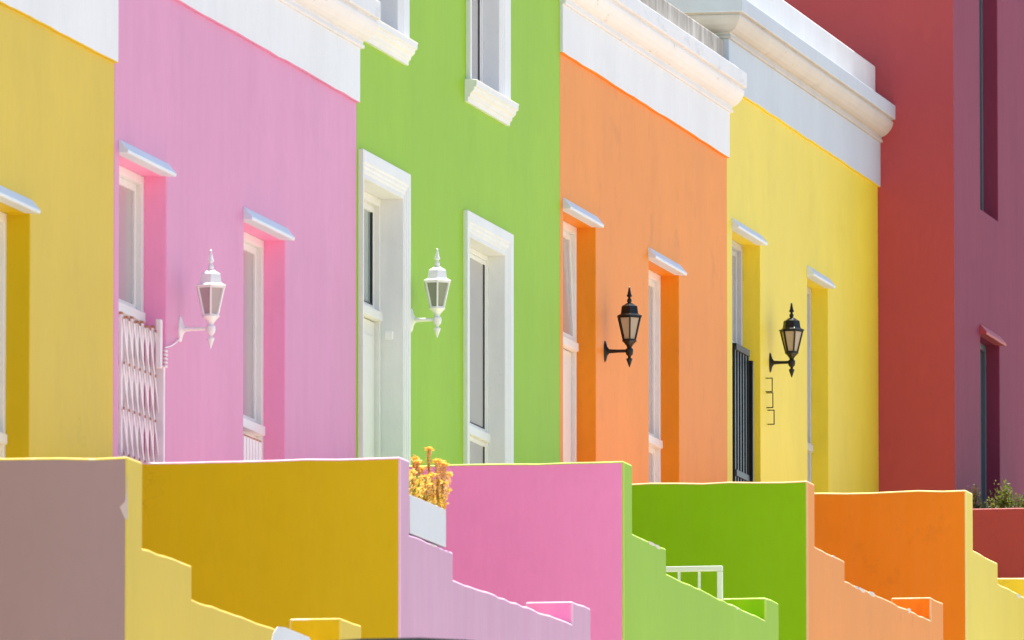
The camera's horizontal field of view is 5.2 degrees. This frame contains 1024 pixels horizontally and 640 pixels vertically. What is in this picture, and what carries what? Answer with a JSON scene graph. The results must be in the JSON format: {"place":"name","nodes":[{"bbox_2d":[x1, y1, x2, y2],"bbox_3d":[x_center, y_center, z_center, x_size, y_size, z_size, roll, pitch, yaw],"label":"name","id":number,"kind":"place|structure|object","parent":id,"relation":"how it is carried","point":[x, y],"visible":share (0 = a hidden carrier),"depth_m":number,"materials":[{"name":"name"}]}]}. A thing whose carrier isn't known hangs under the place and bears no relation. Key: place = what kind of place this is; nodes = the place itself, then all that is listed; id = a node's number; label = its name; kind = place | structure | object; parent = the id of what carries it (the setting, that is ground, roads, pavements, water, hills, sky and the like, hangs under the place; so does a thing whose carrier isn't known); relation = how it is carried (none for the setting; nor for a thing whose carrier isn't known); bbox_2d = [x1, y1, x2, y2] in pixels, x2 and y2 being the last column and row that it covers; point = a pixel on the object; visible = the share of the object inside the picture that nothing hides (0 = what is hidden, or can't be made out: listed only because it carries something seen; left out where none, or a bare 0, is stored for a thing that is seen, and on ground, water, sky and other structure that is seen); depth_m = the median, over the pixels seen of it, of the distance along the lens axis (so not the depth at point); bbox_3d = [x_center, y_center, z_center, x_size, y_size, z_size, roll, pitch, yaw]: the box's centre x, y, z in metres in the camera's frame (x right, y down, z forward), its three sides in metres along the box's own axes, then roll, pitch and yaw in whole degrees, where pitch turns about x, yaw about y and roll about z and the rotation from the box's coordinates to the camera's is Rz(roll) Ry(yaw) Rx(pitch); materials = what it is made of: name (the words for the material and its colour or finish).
{"place":"outdoors","nodes":[
{"label":"outdoors","id":0,"kind":"place"},
{"bbox_2d":[346,638,462,639],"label":"parked car","id":1,"kind":"object","parent":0,"point":[403,639],"visible":1,"depth_m":50.16,"materials":[{"name":"black paint"}]},
{"bbox_3d":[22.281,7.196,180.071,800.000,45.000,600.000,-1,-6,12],"label":"ground","id":2,"kind":"structure","parent":0,"visible":0},
{"bbox_2d":[0,0,118,457],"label":"row house","id":3,"kind":"structure","parent":2,"relation":"on","point":[58,59],"depth_m":61.47,"materials":[{"name":"yellow paint"}]},
{"bbox_2d":[0,211,6,457],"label":"window","id":4,"kind":"structure","parent":3,"relation":"in","point":[3,217],"depth_m":60.82,"materials":[{"name":"white paint"}]},
{"bbox_2d":[113,0,380,461],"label":"row house","id":5,"kind":"structure","parent":2,"relation":"on","point":[235,136],"depth_m":65.73,"materials":[{"name":"pink paint"}]},
{"bbox_2d":[118,165,144,456],"bbox_3d":[-2.231,0.559,63.348,0.097,2.878,1.124,-1,-6,12],"label":"door","id":6,"kind":"structure","parent":5,"relation":"in","point":[131,184],"depth_m":63.83,"materials":[{"name":"white paint"}]},
{"bbox_2d":[178,250,225,348],"bbox_3d":[-1.756,-0.116,64.253,0.283,0.568,0.172,-3,-7,28],"label":"wall lamp","id":7,"kind":"object","parent":5,"relation":"attached to","point":[210,287],"visible":1,"depth_m":64.19,"materials":[{"name":"white metal"}]},
{"bbox_2d":[243,231,264,459],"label":"window","id":8,"kind":"structure","parent":5,"relation":"in","point":[253,299],"depth_m":66.81,"materials":[{"name":"white paint"}]},
{"bbox_2d":[356,0,559,464],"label":"row house","id":9,"kind":"structure","parent":2,"relation":"on","point":[458,136],"depth_m":71.86,"materials":[{"name":"green paint"}]},
{"bbox_2d":[364,191,382,457],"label":"door","id":10,"kind":"structure","parent":9,"relation":"in","point":[373,316],"depth_m":70.00,"materials":[{"name":"white paint"}]},
{"bbox_2d":[411,248,450,337],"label":"wall lamp","id":11,"kind":"object","parent":9,"relation":"attached to","point":[437,282],"visible":1,"depth_m":70.29,"materials":[{"name":"white metal"}]},
{"bbox_2d":[472,0,482,82],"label":"window","id":12,"kind":"structure","parent":9,"relation":"in","point":[477,5],"depth_m":73.04,"materials":[{"name":"white paint"}]},
{"bbox_2d":[470,247,489,463],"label":"window","id":13,"kind":"structure","parent":9,"relation":"in","point":[479,436],"depth_m":72.90,"materials":[{"name":"white paint"}]},
{"bbox_2d":[560,0,746,483],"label":"row house","id":14,"kind":"structure","parent":2,"relation":"on","point":[652,93],"depth_m":77.84,"materials":[{"name":"orange paint"}]},
{"bbox_2d":[563,221,578,462],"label":"door","id":15,"kind":"structure","parent":14,"relation":"in","point":[570,345],"depth_m":76.02,"materials":[{"name":"white paint"}]},
{"bbox_2d":[604,287,641,366],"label":"wall lamp","id":16,"kind":"object","parent":14,"relation":"attached to","point":[629,318],"visible":1,"depth_m":76.35,"materials":[{"name":"black metal"}]},
{"bbox_2d":[648,269,662,482],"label":"window","id":17,"kind":"structure","parent":14,"relation":"in","point":[655,442],"depth_m":78.95,"materials":[{"name":"white paint"}]},
{"bbox_2d":[666,0,894,492],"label":"row house","id":18,"kind":"structure","parent":2,"relation":"on","point":[812,116],"depth_m":83.77,"materials":[{"name":"yellow paint"}]},
{"bbox_2d":[732,240,742,345],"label":"door","id":19,"kind":"structure","parent":18,"relation":"in","point":[737,249],"depth_m":82.10,"materials":[{"name":"grey paint"}]},
{"bbox_2d":[769,303,803,377],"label":"wall lamp","id":20,"kind":"object","parent":18,"relation":"attached to","point":[791,332],"visible":1,"depth_m":82.42,"materials":[{"name":"black metal"}]},
{"bbox_2d":[807,287,812,482],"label":"window","id":21,"kind":"structure","parent":18,"relation":"in","point":[809,410],"depth_m":84.81,"materials":[{"name":"grey paint"}]},
{"bbox_2d":[784,0,1023,508],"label":"row house","id":22,"kind":"structure","parent":2,"relation":"on","point":[949,79],"depth_m":87.23,"materials":[{"name":"paint"}]},
{"bbox_2d":[979,0,983,211],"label":"window","id":23,"kind":"structure","parent":22,"relation":"in","point":[980,1],"depth_m":89.16,"materials":[{"name":"glass"}]},
{"bbox_2d":[980,343,986,505],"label":"window","id":24,"kind":"structure","parent":22,"relation":"in","point":[983,409],"depth_m":88.92,"materials":[{"name":"glass"}]},
{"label":"pavement","id":25,"kind":"structure","parent":0,"visible":0},
{"bbox_2d":[0,457,360,639],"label":"stair wall","id":26,"kind":"structure","parent":25,"relation":"on","point":[77,562],"depth_m":56.25,"materials":[{"name":"yellow paint"}]},
{"bbox_2d":[141,457,589,639],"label":"stair wall","id":27,"kind":"structure","parent":25,"relation":"on","point":[274,544],"depth_m":62.57,"materials":[{"name":"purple paint"}]},
{"bbox_2d":[409,495,445,546],"bbox_3d":[-0.614,1.131,63.180,0.296,0.214,0.951,-1,-6,12],"label":"flower box","id":28,"kind":"object","parent":27,"relation":"on","point":[427,521],"visible":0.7,"depth_m":63.13,"materials":[{"name":"white concrete"}]},
{"bbox_2d":[409,446,452,513],"bbox_3d":[-0.577,0.889,63.312,0.311,0.423,1.151,-1,-6,12],"label":"succulent","id":29,"kind":"object","parent":28,"relation":"on","point":[421,487],"visible":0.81,"depth_m":63.52,"materials":[{"name":"yellow plant"}]},
{"bbox_2d":[409,461,778,639],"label":"stair wall","id":30,"kind":"structure","parent":25,"relation":"on","point":[522,534],"depth_m":68.81,"materials":[{"name":"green paint"}]},
{"bbox_2d":[666,566,722,599],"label":"railing","id":31,"kind":"object","parent":30,"relation":"on","point":[698,569],"visible":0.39,"depth_m":73.43,"materials":[{"name":"white metal"}]},
{"bbox_2d":[632,481,942,639],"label":"stair wall","id":32,"kind":"structure","parent":25,"relation":"on","point":[755,539],"depth_m":74.98,"materials":[{"name":"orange paint"}]},
{"bbox_2d":[814,490,1023,639],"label":"stair wall","id":33,"kind":"structure","parent":25,"relation":"on","point":[888,546],"depth_m":81.25,"materials":[{"name":"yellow paint"}]},
{"bbox_2d":[973,508,1023,577],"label":"planter wall","id":34,"kind":"structure","parent":25,"relation":"on","point":[998,536],"depth_m":86.42,"materials":[{"name":"red paint"}]},
{"bbox_2d":[969,483,981,508],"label":"shrub","id":35,"kind":"object","parent":34,"relation":"in","point":[975,495],"visible":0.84,"depth_m":86.80,"materials":[{"name":"green plant"}]},
{"bbox_2d":[975,491,994,508],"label":"shrub","id":36,"kind":"object","parent":34,"relation":"on","point":[981,502],"visible":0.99,"depth_m":86.83,"materials":[{"name":"green plant"}]},
{"bbox_2d":[980,491,1001,508],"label":"shrub","id":37,"kind":"object","parent":34,"relation":"on","point":[993,504],"visible":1,"depth_m":86.71,"materials":[{"name":"green plant"}]},
{"bbox_2d":[990,477,1016,507],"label":"shrub","id":38,"kind":"object","parent":34,"relation":"on","point":[1006,500],"visible":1,"depth_m":86.73,"materials":[{"name":"green plant"}]},
{"bbox_2d":[1009,493,1023,507],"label":"shrub","id":39,"kind":"object","parent":34,"relation":"on","point":[1021,502],"visible":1,"depth_m":86.71,"materials":[{"name":"green plant"}]}
]}

